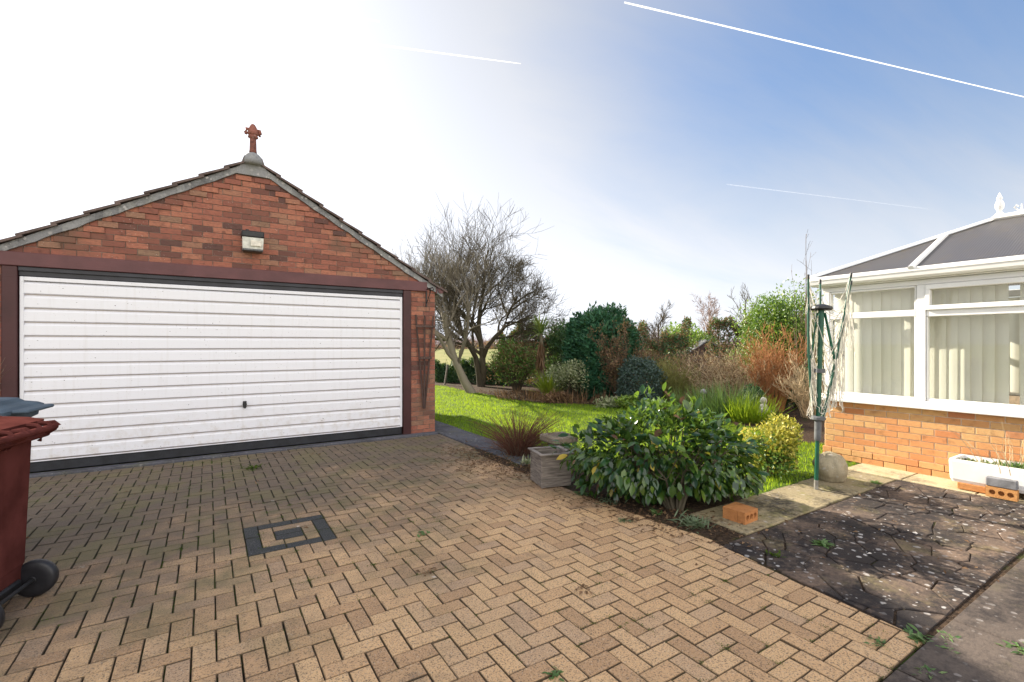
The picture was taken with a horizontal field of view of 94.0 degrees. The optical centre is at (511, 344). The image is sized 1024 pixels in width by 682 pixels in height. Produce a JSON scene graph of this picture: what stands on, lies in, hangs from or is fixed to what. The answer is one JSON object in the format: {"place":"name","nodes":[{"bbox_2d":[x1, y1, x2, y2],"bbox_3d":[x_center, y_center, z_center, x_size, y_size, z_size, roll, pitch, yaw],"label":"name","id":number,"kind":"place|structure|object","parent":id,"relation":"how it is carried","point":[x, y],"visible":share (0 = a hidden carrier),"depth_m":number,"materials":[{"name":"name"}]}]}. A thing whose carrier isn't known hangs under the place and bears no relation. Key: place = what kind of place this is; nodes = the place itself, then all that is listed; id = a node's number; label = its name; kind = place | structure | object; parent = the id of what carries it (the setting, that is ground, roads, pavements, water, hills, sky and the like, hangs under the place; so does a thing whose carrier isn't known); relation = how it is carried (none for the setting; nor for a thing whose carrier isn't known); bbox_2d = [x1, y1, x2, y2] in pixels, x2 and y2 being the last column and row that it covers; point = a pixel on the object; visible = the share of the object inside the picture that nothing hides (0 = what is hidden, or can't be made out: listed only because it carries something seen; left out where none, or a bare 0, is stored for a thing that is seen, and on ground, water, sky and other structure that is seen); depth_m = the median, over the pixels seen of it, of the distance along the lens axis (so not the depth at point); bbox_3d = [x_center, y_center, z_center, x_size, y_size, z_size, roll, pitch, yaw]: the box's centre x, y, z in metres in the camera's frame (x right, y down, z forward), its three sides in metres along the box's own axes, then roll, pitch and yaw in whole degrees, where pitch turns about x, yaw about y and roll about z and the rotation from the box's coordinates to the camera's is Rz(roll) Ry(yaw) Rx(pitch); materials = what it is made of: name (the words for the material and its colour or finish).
{"place":"outdoors","nodes":[
{"label":"outdoors","id":0,"kind":"place"},
{"bbox_2d":[30,344,750,473],"bbox_3d":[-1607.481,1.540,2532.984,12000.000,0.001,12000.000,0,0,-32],"label":"ground","id":1,"kind":"structure","parent":0,"point":[441,356],"depth_m":47.91,"materials":[{"name":"grey concrete"}]},
{"bbox_2d":[435,340,736,348],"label":"hedgerow","id":2,"kind":"object","parent":1,"relation":"on","point":[441,347],"visible":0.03,"depth_m":148.28,"materials":[{"name":"green plant"}]},
{"bbox_2d":[435,328,834,348],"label":"tree line","id":3,"kind":"object","parent":1,"relation":"on","point":[493,344],"visible":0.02,"depth_m":154.74,"materials":[{"name":"green plant"}]},
{"bbox_2d":[690,290,719,336],"bbox_3d":[12.284,-0.895,30.034,2.023,4.853,2.704,0,0,33],"label":"distant tree","id":4,"kind":"object","parent":1,"relation":"on","point":[709,311],"visible":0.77,"depth_m":29.81,"materials":[{"name":"plant"}]},
{"bbox_2d":[0,434,925,681],"bbox_3d":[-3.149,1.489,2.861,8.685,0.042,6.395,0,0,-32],"label":"driveway","id":5,"kind":"structure","parent":0,"point":[364,475],"depth_m":2.89,"materials":[{"name":"beige brick"}]},
{"bbox_2d":[0,397,53,416],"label":"wheelie bin","id":6,"kind":"object","parent":5,"relation":"on","point":[14,406],"visible":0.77,"depth_m":3.34,"materials":[{"name":"blue plastic"}]},
{"bbox_2d":[0,416,60,627],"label":"wheelie bin","id":7,"kind":"object","parent":5,"relation":"on","point":[34,577],"visible":1,"depth_m":2.69,"materials":[{"name":"red plastic"}]},
{"bbox_2d":[0,124,447,472],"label":"brick garage","id":8,"kind":"structure","parent":5,"relation":"on","point":[160,322],"depth_m":6.30,"materials":[{"name":"brick"}]},
{"bbox_2d":[20,276,401,461],"bbox_3d":[-3.632,0.287,6.509,4.422,2.095,0.105,0,0,-32],"label":"door","id":9,"kind":"structure","parent":8,"relation":"in","point":[123,368],"depth_m":6.23,"materials":[{"name":"white paint"}]},
{"bbox_2d":[241,229,263,252],"bbox_3d":[-3.521,-1.409,6.478,0.267,0.302,0.192,0,0,-32],"label":"floodlight","id":10,"kind":"object","parent":8,"relation":"attached to","point":[252,241],"visible":1,"depth_m":6.41,"materials":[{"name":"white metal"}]},
{"bbox_2d":[415,315,434,408],"bbox_3d":[-1.434,0.290,7.858,0.342,1.543,0.056,0,0,-32],"label":"trellis","id":11,"kind":"object","parent":8,"relation":"attached to","point":[424,395],"visible":1,"depth_m":7.84,"materials":[{"name":"brown wood"}]},
{"bbox_2d":[426,287,433,306],"bbox_3d":[-1.340,-0.770,7.785,0.020,0.300,0.313,0,0,-32],"label":"hanging bracket","id":12,"kind":"object","parent":8,"relation":"attached to","point":[429,295],"visible":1,"depth_m":7.84,"materials":[{"name":"black metal"}]},
{"bbox_2d":[29,431,437,477],"bbox_3d":[-3.703,1.484,6.395,5.800,0.052,0.148,0,0,-32],"label":"threshold","id":13,"kind":"object","parent":5,"relation":"on","point":[108,467],"visible":0.79,"depth_m":6.21,"materials":[{"name":"concrete"}]},
{"bbox_2d":[240,464,267,470],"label":"weed","id":14,"kind":"object","parent":5,"relation":"on","point":[248,467],"visible":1,"depth_m":5.66,"materials":[{"name":"green plant"}]},
{"bbox_2d":[417,530,429,536],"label":"weed","id":15,"kind":"object","parent":5,"relation":"on","point":[422,533],"visible":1,"depth_m":3.72,"materials":[{"name":"green plant"}]},
{"bbox_2d":[3,440,920,680],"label":"moss","id":16,"kind":"object","parent":5,"relation":"on","point":[724,647],"visible":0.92,"depth_m":3.06,"materials":[{"name":"green plant"}]},
{"bbox_2d":[528,445,573,487],"bbox_3d":[0.408,1.301,5.068,0.378,0.354,0.378,0,0,-18],"label":"wooden planter","id":17,"kind":"object","parent":5,"relation":"on","point":[546,471],"visible":0.83,"depth_m":4.94,"materials":[{"name":"grey wood"}]},
{"bbox_2d":[542,666,564,681],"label":"weed","id":18,"kind":"object","parent":5,"relation":"on","point":[555,673],"visible":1,"depth_m":2.13,"materials":[{"name":"green plant"}]},
{"bbox_2d":[864,635,890,649],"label":"weed","id":19,"kind":"object","parent":5,"relation":"on","point":[878,640],"visible":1,"depth_m":2.37,"materials":[{"name":"green plant"}]},
{"bbox_2d":[904,623,936,643],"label":"weed","id":20,"kind":"object","parent":5,"relation":"on","point":[918,635],"visible":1,"depth_m":2.42,"materials":[{"name":"green plant"}]},
{"bbox_2d":[435,420,529,465],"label":"side path","id":21,"kind":"structure","parent":0,"point":[452,432],"depth_m":7.37,"materials":[{"name":"concrete"}]},
{"bbox_2d":[26,406,1018,597],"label":"leaf litter","id":22,"kind":"object","parent":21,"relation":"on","point":[601,496],"visible":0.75,"depth_m":4.30,"materials":[{"name":"brown plant"}]},
{"bbox_2d":[0,0,1023,343],"label":"sky","id":23,"kind":"structure","parent":0,"point":[671,150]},
{"bbox_2d":[472,449,745,539],"bbox_3d":[0.948,1.482,5.458,1.350,0.001,3.800,0,0,-32],"label":"garden bed","id":24,"kind":"object","parent":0,"point":[694,505],"visible":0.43,"depth_m":4.38,"materials":[{"name":"soil"}]},
{"bbox_2d":[466,403,567,457],"bbox_3d":[0.106,1.089,6.393,1.409,0.792,1.367,0,0,7],"label":"twiggy shrub","id":25,"kind":"object","parent":24,"relation":"on","point":[519,446],"visible":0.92,"depth_m":6.31,"materials":[{"name":"brown plant"}]},
{"bbox_2d":[515,455,530,464],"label":"weed","id":26,"kind":"object","parent":24,"relation":"on","point":[526,460],"visible":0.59,"depth_m":5.90,"materials":[{"name":"green plant"}]},
{"bbox_2d":[575,491,588,496],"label":"weed","id":27,"kind":"object","parent":24,"relation":"on","point":[585,493],"visible":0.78,"depth_m":4.69,"materials":[{"name":"green plant"}]},
{"bbox_2d":[595,496,627,504],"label":"weed","id":28,"kind":"object","parent":24,"relation":"on","point":[608,500],"visible":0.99,"depth_m":4.44,"materials":[{"name":"green plant"}]},
{"bbox_2d":[649,507,661,515],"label":"weed","id":29,"kind":"object","parent":24,"relation":"on","point":[654,511],"visible":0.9,"depth_m":4.18,"materials":[{"name":"green plant"}]},
{"bbox_2d":[549,382,770,510],"bbox_3d":[1.475,0.954,4.538,1.768,1.174,1.608,0,0,-32],"label":"camellia bush","id":30,"kind":"object","parent":24,"relation":"on","point":[636,469],"visible":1,"depth_m":4.29,"materials":[{"name":"green plant"}]},
{"bbox_2d":[666,509,717,534],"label":"weed","id":31,"kind":"object","parent":24,"relation":"on","point":[693,521],"visible":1,"depth_m":3.90,"materials":[{"name":"green plant"}]},
{"bbox_2d":[435,377,824,443],"bbox_3d":[5.081,1.476,20.672,17.450,0.001,22.085,0,0,38],"label":"border bed","id":32,"kind":"object","parent":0,"point":[807,426],"visible":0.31,"depth_m":11.87,"materials":[{"name":"soil"}]},
{"bbox_2d":[444,364,448,384],"bbox_3d":[-2.378,1.130,17.200,0.189,0.810,0.062,0,0,0],"label":"wooden stake","id":33,"kind":"object","parent":32,"relation":"on","point":[446,374],"visible":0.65,"depth_m":17.17,"materials":[{"name":"grey wood"}]},
{"bbox_2d":[391,233,513,393],"bbox_3d":[-1.926,-0.893,14.662,3.949,4.991,4.700,0,0,32],"label":"bare tree","id":34,"kind":"object","parent":32,"relation":"on","point":[450,352],"visible":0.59,"depth_m":14.44,"materials":[{"name":"grey plant"}]},
{"bbox_2d":[435,357,506,384],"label":"hedge","id":35,"kind":"object","parent":32,"relation":"on","point":[468,366],"visible":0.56,"depth_m":18.09,"materials":[{"name":"green plant"}]},
{"bbox_2d":[401,194,575,386],"bbox_3d":[-1.716,-1.608,16.485,5.756,6.967,7.163,0,0,-32],"label":"bare tree","id":36,"kind":"object","parent":32,"relation":"on","point":[481,352],"visible":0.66,"depth_m":15.85,"materials":[{"name":"brown plant"}]},
{"bbox_2d":[486,337,547,390],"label":"mixed shrub","id":37,"kind":"object","parent":32,"relation":"on","point":[506,362],"visible":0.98,"depth_m":14.82,"materials":[{"name":"green plant"}]},
{"bbox_2d":[494,386,561,401],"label":"dead stems","id":38,"kind":"object","parent":32,"relation":"on","point":[521,395],"visible":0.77,"depth_m":12.66,"materials":[{"name":"brown plant"}]},
{"bbox_2d":[496,323,563,385],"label":"tall hedge","id":39,"kind":"object","parent":32,"relation":"on","point":[535,343],"visible":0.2,"depth_m":17.17,"materials":[{"name":"green plant"}]},
{"bbox_2d":[518,311,559,395],"bbox_3d":[0.794,0.244,13.664,1.363,2.474,1.278,0,0,-32],"label":"cordyline palm","id":40,"kind":"object","parent":32,"relation":"on","point":[541,327],"visible":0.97,"depth_m":13.54,"materials":[{"name":"green plant"}]},
{"bbox_2d":[524,367,569,395],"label":"spiky plant","id":41,"kind":"object","parent":32,"relation":"on","point":[544,384],"visible":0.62,"depth_m":12.78,"materials":[{"name":"green plant"}]},
{"bbox_2d":[544,317,567,390],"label":"green shrub","id":42,"kind":"object","parent":32,"relation":"on","point":[557,343],"visible":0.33,"depth_m":15.06,"materials":[{"name":"green plant"}]},
{"bbox_2d":[541,358,589,398],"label":"pale shrub","id":43,"kind":"object","parent":32,"relation":"on","point":[565,374],"visible":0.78,"depth_m":12.62,"materials":[{"name":"green plant"}]},
{"bbox_2d":[544,386,609,405],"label":"dead stems","id":44,"kind":"object","parent":32,"relation":"on","point":[578,398],"visible":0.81,"depth_m":11.76,"materials":[{"name":"brown plant"}]},
{"bbox_2d":[561,301,641,399],"bbox_3d":[2.464,0.185,13.232,2.164,2.876,2.158,0,0,-32],"label":"conifer","id":45,"kind":"object","parent":32,"relation":"on","point":[579,345],"visible":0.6,"depth_m":12.56,"materials":[{"name":"green plant"}]},
{"bbox_2d":[592,394,624,408],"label":"ground plant","id":46,"kind":"object","parent":32,"relation":"on","point":[610,402],"visible":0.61,"depth_m":11.16,"materials":[{"name":"green plant"}]},
{"bbox_2d":[587,316,662,396],"bbox_3d":[2.858,0.375,12.186,1.885,2.219,1.646,0,0,-8],"label":"russet shrub","id":47,"kind":"object","parent":32,"relation":"on","point":[612,365],"visible":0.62,"depth_m":12.03,"materials":[{"name":"brown plant"}]},
{"bbox_2d":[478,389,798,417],"bbox_3d":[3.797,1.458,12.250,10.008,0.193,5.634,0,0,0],"label":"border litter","id":48,"kind":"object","parent":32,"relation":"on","point":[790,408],"visible":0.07,"depth_m":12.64,"materials":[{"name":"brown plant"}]},
{"bbox_2d":[632,316,697,385],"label":"back hedge","id":49,"kind":"object","parent":32,"relation":"on","point":[670,344],"visible":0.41,"depth_m":16.38,"materials":[{"name":"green plant"}]},
{"bbox_2d":[641,354,700,405],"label":"broom shrub","id":50,"kind":"object","parent":32,"relation":"on","point":[671,381],"visible":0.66,"depth_m":11.43,"materials":[{"name":"green plant"}]},
{"bbox_2d":[663,322,719,361],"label":"laurel bush","id":51,"kind":"object","parent":32,"relation":"on","point":[699,335],"visible":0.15,"depth_m":20.57,"materials":[{"name":"green plant"}]},
{"bbox_2d":[663,383,724,409],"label":"grass clump","id":52,"kind":"object","parent":32,"relation":"on","point":[680,394],"visible":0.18,"depth_m":10.68,"materials":[{"name":"green plant"}]},
{"bbox_2d":[674,340,726,377],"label":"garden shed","id":53,"kind":"structure","parent":32,"relation":"on","point":[702,346],"depth_m":19.60,"materials":[{"name":"grey wood"}]},
{"bbox_2d":[651,338,755,396],"bbox_3d":[5.676,0.641,13.701,3.331,1.739,3.364,0,0,25],"label":"bramble","id":54,"kind":"object","parent":32,"relation":"on","point":[705,371],"visible":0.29,"depth_m":13.45,"materials":[{"name":"brown plant"}]},
{"bbox_2d":[683,377,775,418],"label":"grass clump","id":55,"kind":"object","parent":32,"relation":"on","point":[713,407],"visible":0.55,"depth_m":9.44,"materials":[{"name":"green plant"}]},
{"bbox_2d":[672,341,807,401],"bbox_3d":[5.394,0.713,11.481,2.921,1.587,3.201,0,0,6],"label":"bramble","id":56,"kind":"object","parent":32,"relation":"on","point":[730,371],"visible":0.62,"depth_m":11.15,"materials":[{"name":"brown plant"}]},
{"bbox_2d":[726,283,760,325],"bbox_3d":[10.621,-0.663,21.726,1.838,4.389,2.176,0,0,-32],"label":"distant tree","id":57,"kind":"object","parent":32,"relation":"on","point":[744,298],"visible":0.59,"depth_m":22.01,"materials":[{"name":"brown plant"}]},
{"bbox_2d":[741,383,768,409],"bbox_3d":[5.009,1.143,9.947,0.614,0.692,0.658,0,0,-32],"label":"ivy stump","id":58,"kind":"object","parent":32,"relation":"on","point":[757,388],"visible":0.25,"depth_m":9.82,"materials":[{"name":"green plant"}]},
{"bbox_2d":[719,392,793,424],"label":"grass clump","id":59,"kind":"object","parent":32,"relation":"on","point":[746,414],"visible":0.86,"depth_m":8.80,"materials":[{"name":"green plant"}]},
{"bbox_2d":[757,397,771,422],"bbox_3d":[4.767,1.240,8.964,0.259,0.480,0.259,0,0,13],"label":"garden statue","id":60,"kind":"object","parent":32,"relation":"on","point":[762,401],"visible":0.45,"depth_m":8.95,"materials":[{"name":"white stone"}]},
{"bbox_2d":[701,312,834,385],"bbox_3d":[9.181,0.188,16.596,4.864,2.734,1.652,0,0,19],"label":"hedge","id":61,"kind":"object","parent":32,"relation":"on","point":[725,323],"visible":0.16,"depth_m":16.90,"materials":[{"name":"green plant"}]},
{"bbox_2d":[734,320,815,411],"bbox_3d":[5.732,0.472,10.613,1.384,2.021,1.658,0,0,-32],"label":"dogwood","id":62,"kind":"object","parent":32,"relation":"on","point":[766,376],"visible":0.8,"depth_m":10.46,"materials":[{"name":"brown plant"}]},
{"bbox_2d":[725,274,833,387],"bbox_3d":[7.917,-0.241,14.307,3.313,3.521,2.708,0,0,-32],"label":"evergreen shrub","id":63,"kind":"object","parent":32,"relation":"on","point":[783,312],"visible":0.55,"depth_m":13.94,"materials":[{"name":"green plant"}]},
{"bbox_2d":[770,363,814,408],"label":"dark shrub","id":64,"kind":"object","parent":32,"relation":"on","point":[789,401],"visible":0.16,"depth_m":10.68,"materials":[{"name":"green plant"}]},
{"bbox_2d":[773,348,833,418],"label":"pale bush","id":65,"kind":"object","parent":32,"relation":"on","point":[805,393],"visible":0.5,"depth_m":9.60,"materials":[{"name":"beige plant"}]},
{"bbox_2d":[788,231,821,400],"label":"willow whips","id":66,"kind":"object","parent":32,"relation":"on","point":[805,322],"visible":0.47,"depth_m":12.27,"materials":[{"name":"brown plant"}]},
{"bbox_2d":[435,385,860,496],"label":"lawn","id":67,"kind":"structure","parent":0,"point":[805,472],"depth_m":9.54,"materials":[{"name":"plant"}]},
{"bbox_2d":[535,391,573,402],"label":"ground plant","id":68,"kind":"object","parent":67,"relation":"on","point":[565,395],"visible":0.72,"depth_m":12.09,"materials":[{"name":"brown plant"}]},
{"bbox_2d":[518,409,595,455],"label":"thin shrub","id":69,"kind":"object","parent":67,"relation":"on","point":[559,429],"visible":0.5,"depth_m":6.33,"materials":[{"name":"green plant"}]},
{"bbox_2d":[540,432,577,463],"bbox_3d":[0.584,1.320,5.985,0.360,0.370,0.360,0,0,-26],"label":"stone pedestal","id":70,"kind":"object","parent":67,"relation":"on","point":[550,436],"visible":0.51,"depth_m":5.88,"materials":[{"name":"grey stone"}]},
{"bbox_2d":[614,394,643,410],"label":"ground plant","id":71,"kind":"object","parent":67,"relation":"on","point":[623,399],"visible":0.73,"depth_m":10.85,"materials":[{"name":"green plant"}]},
{"bbox_2d":[614,354,667,404],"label":"round bush","id":72,"kind":"object","parent":67,"relation":"on","point":[630,367],"visible":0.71,"depth_m":11.16,"materials":[{"name":"green plant"}]},
{"bbox_2d":[637,300,674,358],"bbox_3d":[6.020,-0.175,19.961,1.590,3.417,1.498,0,0,24],"label":"distant tree","id":73,"kind":"object","parent":67,"relation":"on","point":[665,314],"visible":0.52,"depth_m":19.71,"materials":[{"name":"brown plant"}]},
{"bbox_2d":[735,412,803,478],"bbox_3d":[2.923,1.131,5.489,0.657,0.720,0.787,0,0,-24],"label":"golden bush","id":74,"kind":"object","parent":67,"relation":"on","point":[779,456],"visible":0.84,"depth_m":5.28,"materials":[{"name":"yellow plant"}]},
{"bbox_2d":[810,193,1023,478],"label":"conservatory","id":75,"kind":"object","parent":67,"relation":"on","point":[910,434],"visible":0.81,"depth_m":5.44,"materials":[{"name":"white plastic"}]},
{"bbox_2d":[830,286,915,399],"bbox_3d":[4.418,-0.015,5.869,0.070,1.314,0.895,0,0,-32],"label":"window","id":76,"kind":"structure","parent":75,"relation":"in","point":[902,313],"depth_m":5.78,"materials":[{"name":"white plastic"}]},
{"bbox_2d":[835,288,914,396],"bbox_3d":[4.536,0.010,5.958,0.034,1.340,0.928,0,0,-32],"label":"vertical blind","id":77,"kind":"object","parent":75,"relation":"attached to","point":[883,363],"visible":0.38,"depth_m":5.91,"materials":[{"name":"fabric"}]},
{"bbox_2d":[925,277,1023,408],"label":"window","id":78,"kind":"structure","parent":75,"relation":"in","point":[1003,307],"depth_m":5.10,"materials":[{"name":"white plastic"}]},
{"bbox_2d":[930,283,1023,404],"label":"vertical blind","id":79,"kind":"object","parent":75,"relation":"attached to","point":[969,357],"visible":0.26,"depth_m":5.19,"materials":[{"name":"fabric"}]},
{"bbox_2d":[1009,297,1019,392],"bbox_3d":[7.821,0.010,5.555,0.037,1.340,5.125,0,0,-32],"label":"vertical blind","id":80,"kind":"object","parent":75,"relation":"attached to","point":[1014,352],"visible":0.12,"depth_m":6.72,"materials":[{"name":"fabric"}]},
{"bbox_2d":[691,470,896,534],"bbox_3d":[2.878,1.492,4.684,2.822,0.036,0.525,0,0,-32],"label":"patio border","id":81,"kind":"object","parent":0,"point":[796,501],"visible":0.73,"depth_m":4.51,"materials":[{"name":"beige concrete"}]},
{"bbox_2d":[723,502,741,519],"bbox_3d":[1.890,1.426,4.085,0.200,0.098,0.064,0,0,-35],"label":"loose brick","id":82,"kind":"object","parent":81,"relation":"on","point":[726,511],"visible":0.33,"depth_m":4.04,"materials":[{"name":"orange brick"}]},
{"bbox_2d":[730,504,748,521],"bbox_3d":[1.924,1.426,4.027,0.200,0.098,0.064,0,0,-35],"label":"loose brick","id":83,"kind":"object","parent":81,"relation":"on","point":[734,513],"visible":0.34,"depth_m":3.98,"materials":[{"name":"orange brick"}]},
{"bbox_2d":[738,506,757,524],"bbox_3d":[1.962,1.426,3.972,0.200,0.098,0.064,0,0,-35],"label":"loose brick","id":84,"kind":"object","parent":81,"relation":"on","point":[748,515],"visible":1,"depth_m":3.93,"materials":[{"name":"orange brick"}]},
{"bbox_2d":[812,451,847,482],"bbox_3d":[3.480,1.330,5.197,0.371,0.299,0.330,0,0,-32],"label":"garden stone","id":85,"kind":"object","parent":81,"relation":"on","point":[833,466],"visible":0.81,"depth_m":5.09,"materials":[{"name":"beige stone"}]},
{"bbox_2d":[805,273,855,489],"bbox_3d":[3.260,0.392,4.882,0.414,2.217,0.354,0,0,-42],"label":"rotary airer","id":86,"kind":"object","parent":81,"relation":"on","point":[837,358],"visible":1,"depth_m":4.84,"materials":[{"name":"green metal"}]},
{"bbox_2d":[713,473,1023,650],"bbox_3d":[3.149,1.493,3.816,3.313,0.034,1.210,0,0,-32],"label":"patio","id":87,"kind":"structure","parent":0,"point":[849,560],"depth_m":3.46,"materials":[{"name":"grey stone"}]},
{"bbox_2d":[765,549,780,557],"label":"weed","id":88,"kind":"object","parent":87,"relation":"on","point":[777,555],"visible":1,"depth_m":3.34,"materials":[{"name":"green plant"}]},
{"bbox_2d":[809,538,835,548],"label":"weed","id":89,"kind":"object","parent":87,"relation":"on","point":[824,543],"visible":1,"depth_m":3.52,"materials":[{"name":"green plant"}]},
{"bbox_2d":[986,485,1018,501],"bbox_3d":[4.669,1.419,4.547,0.062,0.098,0.215,0,0,-32],"label":"loose brick","id":90,"kind":"object","parent":87,"relation":"on","point":[1002,493],"visible":1,"depth_m":4.53,"materials":[{"name":"orange brick"}]},
{"bbox_2d":[986,476,1018,490],"bbox_3d":[4.670,1.323,4.550,0.062,0.087,0.215,0,0,-32],"label":"loose brick","id":91,"kind":"object","parent":90,"relation":"on","point":[1004,483],"visible":1,"depth_m":4.52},
{"bbox_2d":[848,463,1023,503],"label":"paving strip","id":92,"kind":"object","parent":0,"point":[929,480],"depth_m":5.27,"materials":[{"name":"beige concrete"}]},
{"bbox_2d":[957,482,985,493],"bbox_3d":[4.678,1.436,4.825,0.210,0.064,0.215,0,0,-32],"label":"support brick","id":93,"kind":"object","parent":92,"relation":"on","point":[972,487],"visible":0.54,"depth_m":4.77,"materials":[{"name":"orange brick"}]},
{"bbox_2d":[949,454,1023,493],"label":"planter trough","id":94,"kind":"object","parent":93,"relation":"on","point":[969,472],"visible":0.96,"depth_m":4.74,"materials":[{"name":"white plastic"}]},
{"bbox_2d":[945,422,1023,475],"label":"dried plant","id":95,"kind":"object","parent":94,"relation":"in","point":[1006,464],"visible":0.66,"depth_m":4.72,"materials":[{"name":"brown plant"}]},
{"bbox_2d":[883,558,1023,681],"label":"path","id":96,"kind":"structure","parent":0,"point":[986,621],"depth_m":2.34,"materials":[{"name":"grey concrete"}]},
{"bbox_2d":[912,664,946,678],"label":"weed","id":97,"kind":"object","parent":96,"relation":"on","point":[933,669],"visible":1,"depth_m":2.15,"materials":[{"name":"green plant"}]},
{"bbox_2d":[996,640,1023,653],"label":"weed","id":98,"kind":"object","parent":96,"relation":"on","point":[1009,645],"visible":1,"depth_m":2.32,"materials":[{"name":"green plant"}]},
{"label":"path bed","id":99,"kind":"structure","parent":0,"visible":0},
{"bbox_2d":[935,643,958,653],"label":"weed","id":100,"kind":"object","parent":99,"relation":"on","point":[943,646],"visible":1,"depth_m":2.31,"materials":[{"name":"green plant"}]},
{"bbox_2d":[937,630,960,642],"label":"weed","id":101,"kind":"object","parent":99,"relation":"on","point":[948,634],"visible":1,"depth_m":2.40,"materials":[{"name":"green plant"}]}
]}

